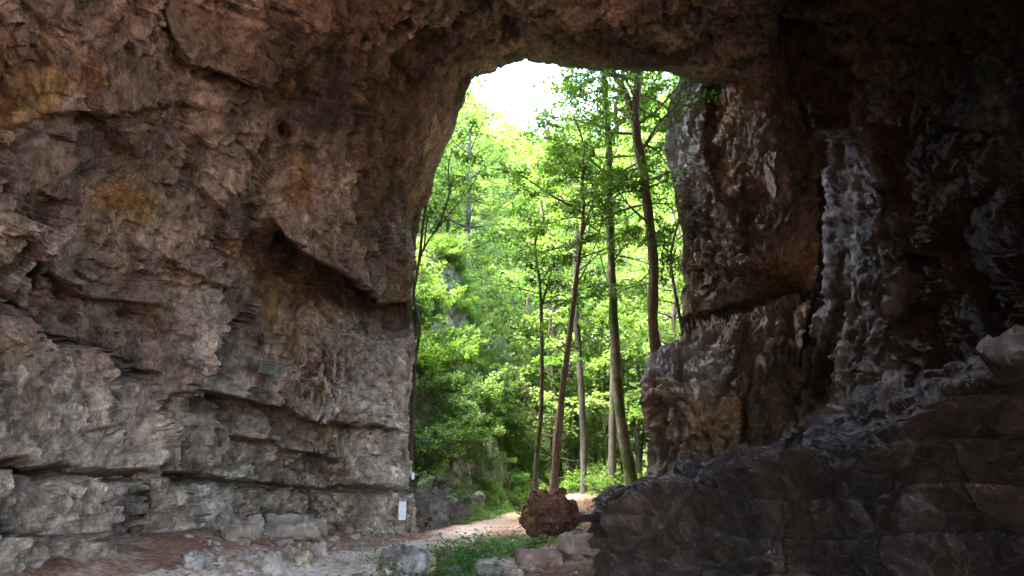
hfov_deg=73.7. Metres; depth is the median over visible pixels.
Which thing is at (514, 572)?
stone
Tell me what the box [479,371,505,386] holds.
shrub
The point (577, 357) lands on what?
maple tree
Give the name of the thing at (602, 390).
slender tree
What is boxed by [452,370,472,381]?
shrub
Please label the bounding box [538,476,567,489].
shrub
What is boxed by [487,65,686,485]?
maple tree
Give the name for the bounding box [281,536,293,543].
stone
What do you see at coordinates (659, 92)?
broadleaf tree
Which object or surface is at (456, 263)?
shrub
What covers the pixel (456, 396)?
shrub
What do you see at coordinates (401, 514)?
notice board
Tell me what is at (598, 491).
shrub
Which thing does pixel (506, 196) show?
broadleaf tree
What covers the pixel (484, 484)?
shrub
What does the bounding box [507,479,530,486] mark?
shrub
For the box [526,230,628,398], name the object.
slender tree
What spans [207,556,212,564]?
stone
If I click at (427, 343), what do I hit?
shrub
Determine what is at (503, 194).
broadleaf tree
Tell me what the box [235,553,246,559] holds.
stone
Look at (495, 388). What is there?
shrub
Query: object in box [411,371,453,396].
shrub
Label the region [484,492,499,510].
shrub
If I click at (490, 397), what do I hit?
shrub
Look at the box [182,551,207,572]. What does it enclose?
boulder
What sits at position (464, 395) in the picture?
shrub
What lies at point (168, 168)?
cave wall
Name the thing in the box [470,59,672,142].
sky
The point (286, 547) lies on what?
stone
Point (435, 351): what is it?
shrub
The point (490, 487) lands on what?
shrub
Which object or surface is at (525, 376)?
slender tree
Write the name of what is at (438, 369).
shrub
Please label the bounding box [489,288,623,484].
broadleaf tree
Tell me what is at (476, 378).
shrub
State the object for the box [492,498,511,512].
shrub
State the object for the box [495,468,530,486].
shrub
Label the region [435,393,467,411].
shrub
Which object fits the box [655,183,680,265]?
broadleaf tree
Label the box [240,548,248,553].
stone
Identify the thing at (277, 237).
cave wall
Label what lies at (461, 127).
broadleaf tree
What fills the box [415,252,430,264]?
shrub
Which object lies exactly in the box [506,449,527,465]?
shrub
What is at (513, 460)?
shrub
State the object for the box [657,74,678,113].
broadleaf tree
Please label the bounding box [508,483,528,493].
shrub
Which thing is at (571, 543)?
rock slab
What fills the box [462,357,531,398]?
shrub
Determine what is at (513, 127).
broadleaf tree
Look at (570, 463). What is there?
slender tree
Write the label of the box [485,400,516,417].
shrub
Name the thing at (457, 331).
shrub
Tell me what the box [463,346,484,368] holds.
shrub
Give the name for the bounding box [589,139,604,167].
broadleaf tree
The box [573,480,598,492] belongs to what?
shrub
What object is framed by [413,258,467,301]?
shrub
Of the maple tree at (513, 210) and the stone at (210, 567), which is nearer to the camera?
the stone at (210, 567)
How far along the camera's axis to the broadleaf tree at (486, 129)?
120.23 m
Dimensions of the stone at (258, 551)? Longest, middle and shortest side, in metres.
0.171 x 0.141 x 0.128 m
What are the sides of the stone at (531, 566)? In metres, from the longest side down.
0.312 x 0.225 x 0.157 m
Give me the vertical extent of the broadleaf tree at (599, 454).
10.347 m
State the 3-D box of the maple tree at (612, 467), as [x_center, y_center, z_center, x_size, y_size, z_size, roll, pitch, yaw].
[4.615,1.020,30.450,8.084,16.243,7.090,0,-15,0]
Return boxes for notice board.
[395,502,405,519]
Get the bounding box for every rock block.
[392,473,431,532]
[417,475,452,530]
[448,493,473,524]
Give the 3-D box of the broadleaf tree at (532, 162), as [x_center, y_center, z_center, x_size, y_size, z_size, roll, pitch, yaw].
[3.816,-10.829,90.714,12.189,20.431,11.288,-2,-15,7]
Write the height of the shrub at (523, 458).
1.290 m
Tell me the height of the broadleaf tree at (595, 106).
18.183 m
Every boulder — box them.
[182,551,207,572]
[220,514,264,543]
[258,551,283,574]
[294,550,312,566]
[309,541,328,557]
[348,544,371,550]
[379,544,429,575]
[428,553,436,575]
[471,490,485,502]
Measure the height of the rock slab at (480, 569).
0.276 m
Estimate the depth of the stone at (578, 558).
12.63 m
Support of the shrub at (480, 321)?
on the ground at (175, 545)
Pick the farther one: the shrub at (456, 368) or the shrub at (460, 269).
the shrub at (460, 269)
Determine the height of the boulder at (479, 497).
0.464 m
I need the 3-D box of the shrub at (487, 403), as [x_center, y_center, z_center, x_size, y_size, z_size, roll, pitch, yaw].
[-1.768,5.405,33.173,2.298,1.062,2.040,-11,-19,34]
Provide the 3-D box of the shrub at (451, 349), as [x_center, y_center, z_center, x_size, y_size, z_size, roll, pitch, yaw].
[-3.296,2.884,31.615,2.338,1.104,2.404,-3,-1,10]
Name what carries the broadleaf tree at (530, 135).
on the ground at (175, 545)
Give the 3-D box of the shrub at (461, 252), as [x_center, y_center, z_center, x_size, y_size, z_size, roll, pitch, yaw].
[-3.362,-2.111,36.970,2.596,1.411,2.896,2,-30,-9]
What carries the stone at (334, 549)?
on the ground at (175, 545)
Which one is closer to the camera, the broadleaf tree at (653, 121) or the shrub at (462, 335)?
the shrub at (462, 335)
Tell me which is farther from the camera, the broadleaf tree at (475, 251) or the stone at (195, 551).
the broadleaf tree at (475, 251)
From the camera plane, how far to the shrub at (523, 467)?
35.98 m
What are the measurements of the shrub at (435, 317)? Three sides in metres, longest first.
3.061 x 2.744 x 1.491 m
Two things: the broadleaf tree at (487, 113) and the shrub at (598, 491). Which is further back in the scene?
the broadleaf tree at (487, 113)
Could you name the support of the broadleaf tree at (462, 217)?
on the ground at (175, 545)
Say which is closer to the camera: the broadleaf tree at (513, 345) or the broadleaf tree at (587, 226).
the broadleaf tree at (513, 345)
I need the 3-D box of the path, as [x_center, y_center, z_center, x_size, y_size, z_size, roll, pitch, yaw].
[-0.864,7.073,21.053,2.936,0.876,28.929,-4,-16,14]
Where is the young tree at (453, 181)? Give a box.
[408,121,487,471]
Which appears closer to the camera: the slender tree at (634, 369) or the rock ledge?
the rock ledge
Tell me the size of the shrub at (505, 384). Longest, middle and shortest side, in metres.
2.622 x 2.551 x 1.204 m
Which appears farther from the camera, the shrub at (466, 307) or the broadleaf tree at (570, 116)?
the broadleaf tree at (570, 116)
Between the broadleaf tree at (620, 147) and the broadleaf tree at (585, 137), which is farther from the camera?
the broadleaf tree at (585, 137)
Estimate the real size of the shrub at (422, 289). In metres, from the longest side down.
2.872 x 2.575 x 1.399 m
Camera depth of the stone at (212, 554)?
10.81 m
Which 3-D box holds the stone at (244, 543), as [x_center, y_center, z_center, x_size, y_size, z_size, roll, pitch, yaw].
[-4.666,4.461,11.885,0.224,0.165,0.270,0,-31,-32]
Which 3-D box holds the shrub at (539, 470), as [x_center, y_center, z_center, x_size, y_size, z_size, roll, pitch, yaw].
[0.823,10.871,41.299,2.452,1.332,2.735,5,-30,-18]
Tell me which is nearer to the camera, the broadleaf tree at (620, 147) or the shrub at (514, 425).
the shrub at (514, 425)
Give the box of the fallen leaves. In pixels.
[135,494,595,575]
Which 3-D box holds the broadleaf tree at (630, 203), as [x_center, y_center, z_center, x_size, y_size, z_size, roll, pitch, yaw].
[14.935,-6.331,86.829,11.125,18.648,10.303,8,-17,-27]
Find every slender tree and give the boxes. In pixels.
[484,211,589,460]
[513,275,587,480]
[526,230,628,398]
[539,214,608,475]
[556,243,636,470]
[556,248,631,475]
[590,273,641,408]
[604,243,678,461]
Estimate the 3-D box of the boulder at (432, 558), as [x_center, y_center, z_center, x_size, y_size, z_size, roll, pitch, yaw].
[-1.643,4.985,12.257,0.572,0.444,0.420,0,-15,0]
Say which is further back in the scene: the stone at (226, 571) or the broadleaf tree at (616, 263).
the broadleaf tree at (616, 263)
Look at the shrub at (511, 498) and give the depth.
30.86 m
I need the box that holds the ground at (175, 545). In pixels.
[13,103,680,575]
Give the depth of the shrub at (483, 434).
29.31 m
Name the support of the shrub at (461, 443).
on the ground at (175, 545)
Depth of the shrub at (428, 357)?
27.66 m
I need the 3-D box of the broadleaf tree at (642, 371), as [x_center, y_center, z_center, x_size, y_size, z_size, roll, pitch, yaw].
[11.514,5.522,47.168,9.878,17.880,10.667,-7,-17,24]
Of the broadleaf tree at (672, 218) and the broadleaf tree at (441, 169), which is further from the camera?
the broadleaf tree at (672, 218)
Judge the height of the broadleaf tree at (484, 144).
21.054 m
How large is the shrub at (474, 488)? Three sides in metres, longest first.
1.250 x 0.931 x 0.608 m
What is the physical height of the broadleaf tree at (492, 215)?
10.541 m
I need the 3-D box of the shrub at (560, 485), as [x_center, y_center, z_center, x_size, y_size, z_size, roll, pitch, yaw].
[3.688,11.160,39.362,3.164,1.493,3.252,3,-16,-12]
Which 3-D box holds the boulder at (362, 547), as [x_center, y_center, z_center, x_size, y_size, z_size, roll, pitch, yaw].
[-2.995,5.141,13.433,0.440,0.195,0.417,0,-15,0]
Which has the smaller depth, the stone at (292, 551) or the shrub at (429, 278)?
the stone at (292, 551)
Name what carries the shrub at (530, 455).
on the ground at (175, 545)
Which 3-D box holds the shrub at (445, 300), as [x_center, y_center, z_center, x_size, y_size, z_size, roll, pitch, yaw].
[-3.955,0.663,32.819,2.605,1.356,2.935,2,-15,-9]
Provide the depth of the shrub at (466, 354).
30.11 m
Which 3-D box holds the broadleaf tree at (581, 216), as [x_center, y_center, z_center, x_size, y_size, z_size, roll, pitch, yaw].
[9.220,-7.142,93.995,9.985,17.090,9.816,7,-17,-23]
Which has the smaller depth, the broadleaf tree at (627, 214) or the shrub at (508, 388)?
the shrub at (508, 388)
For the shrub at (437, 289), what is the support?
on the ground at (175, 545)
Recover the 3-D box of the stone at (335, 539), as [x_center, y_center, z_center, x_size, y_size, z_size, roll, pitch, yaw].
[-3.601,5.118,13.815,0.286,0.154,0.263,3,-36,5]
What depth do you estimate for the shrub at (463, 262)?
36.56 m
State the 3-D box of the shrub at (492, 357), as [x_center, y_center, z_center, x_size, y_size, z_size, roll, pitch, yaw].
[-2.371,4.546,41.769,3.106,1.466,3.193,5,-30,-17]
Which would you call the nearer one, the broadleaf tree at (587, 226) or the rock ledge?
the rock ledge
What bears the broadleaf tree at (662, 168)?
on the ground at (175, 545)
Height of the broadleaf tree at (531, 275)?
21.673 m
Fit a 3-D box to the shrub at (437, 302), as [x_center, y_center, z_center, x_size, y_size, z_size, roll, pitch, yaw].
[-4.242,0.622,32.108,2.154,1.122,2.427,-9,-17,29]
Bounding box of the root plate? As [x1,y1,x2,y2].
[515,487,592,541]
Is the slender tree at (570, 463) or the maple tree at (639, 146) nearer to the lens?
the maple tree at (639, 146)
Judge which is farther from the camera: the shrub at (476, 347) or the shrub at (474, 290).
the shrub at (474, 290)
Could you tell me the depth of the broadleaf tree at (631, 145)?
115.33 m
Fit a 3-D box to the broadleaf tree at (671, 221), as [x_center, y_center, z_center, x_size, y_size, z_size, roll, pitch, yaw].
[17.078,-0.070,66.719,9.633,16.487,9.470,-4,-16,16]
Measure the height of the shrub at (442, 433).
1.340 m
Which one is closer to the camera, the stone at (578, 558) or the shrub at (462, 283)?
the stone at (578, 558)
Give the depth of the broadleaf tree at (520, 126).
204.46 m
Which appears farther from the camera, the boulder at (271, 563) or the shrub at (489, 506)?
the shrub at (489, 506)
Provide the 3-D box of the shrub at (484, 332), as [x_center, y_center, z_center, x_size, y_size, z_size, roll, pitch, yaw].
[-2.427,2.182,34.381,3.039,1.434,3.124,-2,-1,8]
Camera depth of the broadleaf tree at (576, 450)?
45.85 m
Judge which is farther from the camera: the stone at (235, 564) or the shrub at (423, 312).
the shrub at (423, 312)
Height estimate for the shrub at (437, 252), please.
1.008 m
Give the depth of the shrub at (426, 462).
24.45 m
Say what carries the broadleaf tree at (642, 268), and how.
on the ground at (175, 545)
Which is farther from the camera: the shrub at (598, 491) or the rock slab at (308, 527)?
the shrub at (598, 491)
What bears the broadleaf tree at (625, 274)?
on the ground at (175, 545)
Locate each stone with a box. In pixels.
[183,533,193,537]
[183,550,201,555]
[202,548,218,558]
[203,565,216,570]
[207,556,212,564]
[211,546,223,551]
[221,566,238,575]
[226,557,237,560]
[227,559,244,569]
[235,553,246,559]
[237,539,250,546]
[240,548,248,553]
[256,549,264,554]
[275,540,285,546]
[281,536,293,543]
[281,544,294,550]
[285,547,301,555]
[327,536,340,543]
[329,546,336,551]
[348,534,360,539]
[357,541,366,545]
[380,565,392,574]
[503,568,523,575]
[519,563,535,570]
[573,554,586,561]
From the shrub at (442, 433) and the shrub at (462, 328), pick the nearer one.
the shrub at (442, 433)
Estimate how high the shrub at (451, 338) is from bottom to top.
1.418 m
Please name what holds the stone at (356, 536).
on the ground at (175, 545)
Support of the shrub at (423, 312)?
on the ground at (175, 545)
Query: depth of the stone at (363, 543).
13.99 m
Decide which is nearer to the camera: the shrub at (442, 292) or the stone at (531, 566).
the stone at (531, 566)
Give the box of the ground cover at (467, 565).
[346,490,584,575]
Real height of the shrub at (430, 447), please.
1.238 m
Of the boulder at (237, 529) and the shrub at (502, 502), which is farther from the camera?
the shrub at (502, 502)
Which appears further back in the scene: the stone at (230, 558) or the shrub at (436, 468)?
the shrub at (436, 468)
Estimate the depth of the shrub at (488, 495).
28.39 m
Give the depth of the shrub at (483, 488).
28.94 m
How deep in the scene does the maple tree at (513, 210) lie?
25.66 m
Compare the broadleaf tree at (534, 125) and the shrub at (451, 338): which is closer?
the shrub at (451, 338)
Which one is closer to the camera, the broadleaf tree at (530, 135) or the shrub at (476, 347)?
the shrub at (476, 347)
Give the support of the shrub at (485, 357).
on the ground at (175, 545)
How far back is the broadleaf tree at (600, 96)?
207.38 m
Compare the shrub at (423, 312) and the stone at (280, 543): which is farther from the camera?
the shrub at (423, 312)
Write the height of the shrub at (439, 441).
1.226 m
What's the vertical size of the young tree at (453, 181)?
12.701 m
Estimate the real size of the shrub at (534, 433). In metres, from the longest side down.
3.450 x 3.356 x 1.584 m
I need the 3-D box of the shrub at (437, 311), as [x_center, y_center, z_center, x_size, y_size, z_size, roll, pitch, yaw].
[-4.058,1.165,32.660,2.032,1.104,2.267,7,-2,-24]
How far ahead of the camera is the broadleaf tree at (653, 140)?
93.31 m
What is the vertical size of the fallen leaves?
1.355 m
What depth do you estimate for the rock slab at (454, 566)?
12.93 m
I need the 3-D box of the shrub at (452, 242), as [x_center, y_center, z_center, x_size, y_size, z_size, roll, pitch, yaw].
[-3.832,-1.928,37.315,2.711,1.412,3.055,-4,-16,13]
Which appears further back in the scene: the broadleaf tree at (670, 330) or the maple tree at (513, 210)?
the broadleaf tree at (670, 330)
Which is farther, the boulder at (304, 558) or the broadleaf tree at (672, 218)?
the broadleaf tree at (672, 218)
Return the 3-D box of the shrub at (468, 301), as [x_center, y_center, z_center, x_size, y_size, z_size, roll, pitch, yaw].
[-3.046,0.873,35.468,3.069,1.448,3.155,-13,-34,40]
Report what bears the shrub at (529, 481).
on the ground at (175, 545)
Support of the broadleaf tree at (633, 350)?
on the ground at (175, 545)
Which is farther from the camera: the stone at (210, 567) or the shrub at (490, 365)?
the shrub at (490, 365)
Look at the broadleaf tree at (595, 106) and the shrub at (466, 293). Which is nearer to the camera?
the shrub at (466, 293)
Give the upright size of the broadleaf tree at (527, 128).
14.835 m
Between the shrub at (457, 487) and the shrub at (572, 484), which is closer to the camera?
the shrub at (457, 487)
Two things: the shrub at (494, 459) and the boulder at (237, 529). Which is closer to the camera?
the boulder at (237, 529)
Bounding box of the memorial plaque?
[256,358,278,374]
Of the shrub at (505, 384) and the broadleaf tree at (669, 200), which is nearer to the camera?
the shrub at (505, 384)
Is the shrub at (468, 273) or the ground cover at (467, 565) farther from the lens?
the shrub at (468, 273)
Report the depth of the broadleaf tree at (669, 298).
61.84 m
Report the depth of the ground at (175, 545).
18.77 m
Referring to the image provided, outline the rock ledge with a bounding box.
[579,324,1023,575]
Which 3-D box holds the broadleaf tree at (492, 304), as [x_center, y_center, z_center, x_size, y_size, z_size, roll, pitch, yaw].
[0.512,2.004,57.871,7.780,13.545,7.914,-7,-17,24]
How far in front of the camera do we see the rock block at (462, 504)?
22.40 m
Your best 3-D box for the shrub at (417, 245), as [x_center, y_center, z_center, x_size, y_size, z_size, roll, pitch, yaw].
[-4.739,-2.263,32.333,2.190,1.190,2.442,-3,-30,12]
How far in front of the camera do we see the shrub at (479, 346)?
36.56 m
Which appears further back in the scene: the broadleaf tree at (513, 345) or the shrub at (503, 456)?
the broadleaf tree at (513, 345)
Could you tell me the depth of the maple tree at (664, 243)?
26.62 m
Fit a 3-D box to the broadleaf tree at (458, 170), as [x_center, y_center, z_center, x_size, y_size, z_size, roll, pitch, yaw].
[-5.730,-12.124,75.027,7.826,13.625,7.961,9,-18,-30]
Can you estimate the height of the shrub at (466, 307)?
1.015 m
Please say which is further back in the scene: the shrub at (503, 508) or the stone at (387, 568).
the shrub at (503, 508)
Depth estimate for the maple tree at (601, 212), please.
23.55 m
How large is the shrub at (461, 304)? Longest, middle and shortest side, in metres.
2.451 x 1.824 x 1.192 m
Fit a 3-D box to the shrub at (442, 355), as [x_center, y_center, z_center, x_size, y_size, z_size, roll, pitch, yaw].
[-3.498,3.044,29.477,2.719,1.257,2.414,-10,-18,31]
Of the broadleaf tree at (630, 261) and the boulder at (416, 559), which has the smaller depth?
the boulder at (416, 559)
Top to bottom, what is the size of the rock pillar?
16.335 m
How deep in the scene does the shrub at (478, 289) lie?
38.02 m
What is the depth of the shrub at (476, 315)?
37.64 m
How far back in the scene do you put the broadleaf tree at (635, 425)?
39.81 m
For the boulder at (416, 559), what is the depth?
11.56 m
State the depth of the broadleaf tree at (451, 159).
39.21 m
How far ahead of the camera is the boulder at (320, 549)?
12.23 m
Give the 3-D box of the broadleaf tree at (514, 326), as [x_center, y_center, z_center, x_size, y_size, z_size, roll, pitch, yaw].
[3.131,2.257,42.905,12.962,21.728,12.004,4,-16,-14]
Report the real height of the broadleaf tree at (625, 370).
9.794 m
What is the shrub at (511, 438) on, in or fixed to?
on the ground at (175, 545)
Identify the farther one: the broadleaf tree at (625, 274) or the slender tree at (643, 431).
the broadleaf tree at (625, 274)
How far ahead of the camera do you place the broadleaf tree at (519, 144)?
130.00 m
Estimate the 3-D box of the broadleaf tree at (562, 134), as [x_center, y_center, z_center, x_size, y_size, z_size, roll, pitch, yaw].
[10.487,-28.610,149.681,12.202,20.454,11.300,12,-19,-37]
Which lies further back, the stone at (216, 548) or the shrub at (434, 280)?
the shrub at (434, 280)
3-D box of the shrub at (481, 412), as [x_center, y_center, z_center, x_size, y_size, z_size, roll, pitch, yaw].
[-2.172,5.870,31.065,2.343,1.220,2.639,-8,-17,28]
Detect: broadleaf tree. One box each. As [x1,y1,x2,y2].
[418,151,503,275]
[419,77,548,291]
[419,175,465,237]
[422,96,483,222]
[433,143,457,202]
[434,85,517,234]
[435,127,455,178]
[436,170,512,300]
[438,105,466,169]
[440,126,502,231]
[445,106,505,216]
[445,122,487,214]
[451,166,507,262]
[459,107,496,158]
[460,128,562,267]
[471,151,543,258]
[474,185,644,487]
[474,244,558,364]
[475,197,595,397]
[487,278,561,430]
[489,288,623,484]
[493,108,529,157]
[497,127,533,180]
[504,277,636,481]
[511,140,578,260]
[515,120,536,160]
[518,368,602,480]
[519,115,536,140]
[523,199,591,294]
[528,111,544,133]
[528,133,549,175]
[538,292,602,414]
[539,118,583,176]
[558,98,588,142]
[558,184,604,271]
[562,124,599,161]
[562,360,616,457]
[564,272,666,477]
[565,355,649,481]
[566,201,619,277]
[566,216,646,318]
[566,240,624,345]
[568,215,642,306]
[571,370,647,475]
[577,239,682,441]
[585,95,613,132]
[586,78,621,126]
[588,245,677,451]
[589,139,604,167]
[591,192,683,427]
[593,181,661,271]
[601,120,659,176]
[612,136,636,213]
[615,163,636,221]
[615,206,682,276]
[617,197,641,264]
[623,135,677,224]
[626,258,681,421]
[637,108,666,175]
[639,309,682,409]
[643,175,682,248]
[644,217,682,327]
[646,76,670,114]
[647,135,677,216]
[648,227,679,339]
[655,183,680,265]
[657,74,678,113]
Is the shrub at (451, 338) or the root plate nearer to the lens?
the root plate
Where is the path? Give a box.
[134,492,578,575]
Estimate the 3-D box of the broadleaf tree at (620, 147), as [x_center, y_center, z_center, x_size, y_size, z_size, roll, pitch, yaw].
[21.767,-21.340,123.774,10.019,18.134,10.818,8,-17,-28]
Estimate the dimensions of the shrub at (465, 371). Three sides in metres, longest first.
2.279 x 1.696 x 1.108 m
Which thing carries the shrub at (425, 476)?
on the ground at (175, 545)
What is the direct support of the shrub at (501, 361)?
on the ground at (175, 545)
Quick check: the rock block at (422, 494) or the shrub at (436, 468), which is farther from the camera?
the shrub at (436, 468)
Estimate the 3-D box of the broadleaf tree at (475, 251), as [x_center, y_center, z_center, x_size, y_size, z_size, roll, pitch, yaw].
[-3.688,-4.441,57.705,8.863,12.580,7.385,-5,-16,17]
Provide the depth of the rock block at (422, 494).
19.48 m
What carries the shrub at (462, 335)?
on the ground at (175, 545)
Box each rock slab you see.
[262,513,327,541]
[437,564,462,573]
[474,563,504,575]
[475,557,518,570]
[514,547,563,567]
[555,529,599,557]
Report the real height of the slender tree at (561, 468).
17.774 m
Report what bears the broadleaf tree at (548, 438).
on the ground at (175, 545)
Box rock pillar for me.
[639,74,823,477]
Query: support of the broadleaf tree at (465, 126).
on the ground at (175, 545)
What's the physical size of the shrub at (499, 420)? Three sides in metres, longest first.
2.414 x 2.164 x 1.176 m
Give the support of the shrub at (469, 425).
on the ground at (175, 545)
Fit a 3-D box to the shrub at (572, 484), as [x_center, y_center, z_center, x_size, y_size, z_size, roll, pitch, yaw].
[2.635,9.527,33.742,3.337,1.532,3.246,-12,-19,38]
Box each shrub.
[408,441,445,459]
[409,420,460,443]
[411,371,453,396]
[412,280,440,301]
[412,298,447,327]
[412,302,434,324]
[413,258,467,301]
[413,263,436,282]
[413,464,438,478]
[414,314,463,361]
[414,407,484,462]
[414,414,467,461]
[414,421,450,448]
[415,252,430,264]
[416,234,431,249]
[416,292,455,308]
[416,314,441,363]
[416,337,434,350]
[416,338,439,369]
[416,346,448,379]
[416,362,488,408]
[416,441,453,475]
[417,231,475,257]
[417,284,456,313]
[422,241,460,257]
[423,474,468,494]
[424,294,446,310]
[424,460,445,473]
[425,457,448,477]
[426,331,480,374]
[426,332,466,343]
[426,347,451,368]
[430,233,472,260]
[430,284,444,302]
[430,304,452,320]
[431,234,471,259]
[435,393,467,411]
[438,397,449,414]
[439,251,466,269]
[439,340,466,361]
[440,366,506,408]
[441,410,480,448]
[444,365,460,377]
[445,279,478,319]
[445,403,485,428]
[446,272,490,307]
[447,323,467,335]
[448,255,464,267]
[449,317,496,344]
[451,369,496,395]
[451,378,473,399]
[452,273,479,288]
[452,288,473,315]
[452,321,474,338]
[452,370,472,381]
[453,402,498,421]
[454,260,468,273]
[454,330,471,342]
[455,303,474,315]
[456,300,479,307]
[456,364,470,381]
[459,269,472,280]
[460,271,482,299]
[460,272,488,293]
[460,408,505,440]
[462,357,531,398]
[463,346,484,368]
[464,434,495,447]
[465,342,486,352]
[465,426,493,459]
[466,305,507,331]
[466,310,484,323]
[467,340,493,355]
[468,387,507,415]
[468,390,498,407]
[470,314,501,334]
[470,467,506,496]
[471,338,489,355]
[471,483,488,496]
[472,415,497,428]
[473,417,502,436]
[476,354,492,367]
[476,486,489,497]
[477,345,499,368]
[478,362,499,371]
[478,478,496,496]
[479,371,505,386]
[482,454,500,472]
[482,479,499,487]
[484,349,507,370]
[484,380,512,403]
[484,485,499,503]
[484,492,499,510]
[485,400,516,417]
[491,411,525,436]
[491,414,536,445]
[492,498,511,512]
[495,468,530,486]
[495,487,506,498]
[496,450,510,465]
[496,499,511,510]
[496,504,511,512]
[500,457,518,464]
[503,436,540,456]
[503,481,570,505]
[504,431,527,449]
[504,445,534,466]
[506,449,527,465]
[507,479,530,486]
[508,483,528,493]
[509,457,545,480]
[512,454,528,473]
[514,459,544,474]
[521,474,542,492]
[527,465,598,493]
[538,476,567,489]
[548,472,593,488]
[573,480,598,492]
[584,467,637,488]
[584,474,611,495]
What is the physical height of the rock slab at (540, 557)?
0.350 m
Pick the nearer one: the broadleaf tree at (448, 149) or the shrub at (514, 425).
the shrub at (514, 425)
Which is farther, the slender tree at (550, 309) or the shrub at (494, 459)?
the slender tree at (550, 309)
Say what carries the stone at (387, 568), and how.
on the ground at (175, 545)
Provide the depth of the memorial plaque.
14.61 m
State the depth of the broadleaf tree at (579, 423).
55.24 m
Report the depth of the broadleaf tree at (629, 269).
74.16 m
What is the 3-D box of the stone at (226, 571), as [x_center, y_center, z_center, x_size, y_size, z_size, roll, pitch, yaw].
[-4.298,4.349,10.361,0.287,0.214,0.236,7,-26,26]
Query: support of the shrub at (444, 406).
on the ground at (175, 545)
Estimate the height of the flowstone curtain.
11.961 m
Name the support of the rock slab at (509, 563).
on the ground at (175, 545)
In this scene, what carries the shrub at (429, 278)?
on the ground at (175, 545)
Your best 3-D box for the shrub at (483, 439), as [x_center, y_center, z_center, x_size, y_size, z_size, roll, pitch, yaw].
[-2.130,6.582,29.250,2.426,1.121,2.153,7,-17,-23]
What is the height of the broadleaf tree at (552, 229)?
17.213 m
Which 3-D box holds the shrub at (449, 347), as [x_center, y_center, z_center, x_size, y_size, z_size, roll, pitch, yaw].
[-3.886,2.636,30.341,3.646,1.721,3.748,-4,-30,16]
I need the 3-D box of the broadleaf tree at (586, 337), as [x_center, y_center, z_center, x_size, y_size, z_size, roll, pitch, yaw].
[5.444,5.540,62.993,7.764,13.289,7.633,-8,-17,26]
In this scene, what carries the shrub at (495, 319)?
on the ground at (175, 545)
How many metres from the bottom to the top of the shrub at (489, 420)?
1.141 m
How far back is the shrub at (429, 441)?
25.46 m
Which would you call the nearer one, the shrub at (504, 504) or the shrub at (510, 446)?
the shrub at (504, 504)
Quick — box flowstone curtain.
[794,96,933,428]
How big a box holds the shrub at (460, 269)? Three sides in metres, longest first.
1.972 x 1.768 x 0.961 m
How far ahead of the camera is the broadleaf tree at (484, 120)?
81.54 m
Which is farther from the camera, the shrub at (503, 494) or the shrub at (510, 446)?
the shrub at (510, 446)
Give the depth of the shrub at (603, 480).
27.52 m
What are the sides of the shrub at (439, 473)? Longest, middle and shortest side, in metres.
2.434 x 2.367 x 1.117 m
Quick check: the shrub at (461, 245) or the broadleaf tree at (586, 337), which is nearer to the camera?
the shrub at (461, 245)
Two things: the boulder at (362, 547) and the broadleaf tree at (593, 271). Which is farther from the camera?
the broadleaf tree at (593, 271)
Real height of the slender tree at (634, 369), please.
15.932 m
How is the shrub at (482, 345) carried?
on the ground at (175, 545)
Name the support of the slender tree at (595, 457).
on the ground at (175, 545)
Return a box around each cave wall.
[0,0,1023,575]
[272,233,388,313]
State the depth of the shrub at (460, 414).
28.25 m
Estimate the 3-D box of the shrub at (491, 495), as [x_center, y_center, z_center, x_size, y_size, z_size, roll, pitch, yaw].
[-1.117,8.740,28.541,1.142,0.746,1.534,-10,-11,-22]
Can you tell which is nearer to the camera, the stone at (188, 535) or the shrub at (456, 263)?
the stone at (188, 535)
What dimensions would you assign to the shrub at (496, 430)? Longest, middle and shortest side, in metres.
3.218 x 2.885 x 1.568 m
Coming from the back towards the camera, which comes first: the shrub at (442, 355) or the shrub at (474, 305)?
the shrub at (474, 305)
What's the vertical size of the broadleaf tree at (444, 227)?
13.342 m
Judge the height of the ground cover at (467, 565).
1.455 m
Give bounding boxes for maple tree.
[453,80,677,493]
[464,197,621,489]
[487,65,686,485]
[488,136,648,494]
[525,135,684,484]
[529,63,733,353]
[617,179,682,331]
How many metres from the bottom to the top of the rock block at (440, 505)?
2.094 m
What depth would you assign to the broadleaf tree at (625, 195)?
109.62 m

